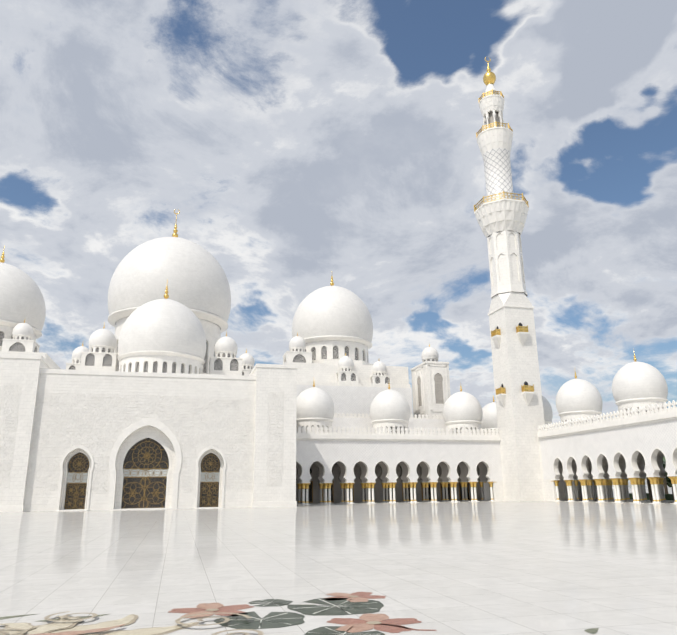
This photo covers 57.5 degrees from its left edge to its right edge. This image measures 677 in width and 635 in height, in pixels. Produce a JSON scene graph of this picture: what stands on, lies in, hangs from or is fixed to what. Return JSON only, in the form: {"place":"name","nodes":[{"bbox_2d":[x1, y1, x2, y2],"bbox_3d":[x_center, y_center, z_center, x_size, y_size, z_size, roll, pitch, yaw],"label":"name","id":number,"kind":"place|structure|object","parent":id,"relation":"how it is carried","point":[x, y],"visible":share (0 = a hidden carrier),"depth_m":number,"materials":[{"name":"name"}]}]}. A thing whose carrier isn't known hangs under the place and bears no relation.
{"place":"outdoors","nodes":[
{"label":"outdoors","id":0,"kind":"place"},
{"bbox_2d":[0,209,450,433],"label":"prayer hall","id":1,"kind":"structure","parent":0,"point":[169,303],"depth_m":150.06,"materials":[{"name":"stone"}]},
{"bbox_2d":[0,488,676,634],"bbox_3d":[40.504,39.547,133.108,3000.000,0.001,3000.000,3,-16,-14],"label":"courtyard floor","id":2,"kind":"structure","parent":0,"point":[514,568],"depth_m":21.59,"materials":[{"name":"stone"}]},
{"bbox_2d":[0,354,297,511],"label":"portal","id":3,"kind":"object","parent":2,"relation":"on","point":[78,440],"visible":1,"depth_m":100.63,"materials":[{"name":"stone"}]},
{"bbox_2d":[0,592,598,634],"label":"floor inlay","id":4,"kind":"object","parent":2,"relation":"on","point":[347,604],"visible":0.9,"depth_m":12.22,"materials":[{"name":"multicoloured stone"}]},
{"bbox_2d":[296,383,503,503],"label":"arcade","id":5,"kind":"object","parent":2,"relation":"on","point":[388,459],"visible":0.94,"depth_m":131.30,"materials":[{"name":"stone"}]},
{"bbox_2d":[474,57,544,500],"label":"minaret","id":6,"kind":"object","parent":2,"relation":"on","point":[501,213],"visible":1,"depth_m":137.78,"materials":[{"name":"stone"}]},
{"bbox_2d":[481,354,676,503],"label":"arcade","id":7,"kind":"object","parent":2,"relation":"on","point":[587,453],"visible":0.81,"depth_m":110.33,"materials":[{"name":"stone"}]},
{"bbox_2d":[613,456,674,501],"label":"gardens","id":8,"kind":"object","parent":2,"relation":"on","point":[666,482],"visible":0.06,"depth_m":120.03,"materials":[{"name":"plant"}]},
{"bbox_2d":[0,0,676,488],"label":"sky","id":9,"kind":"structure","parent":0,"point":[301,144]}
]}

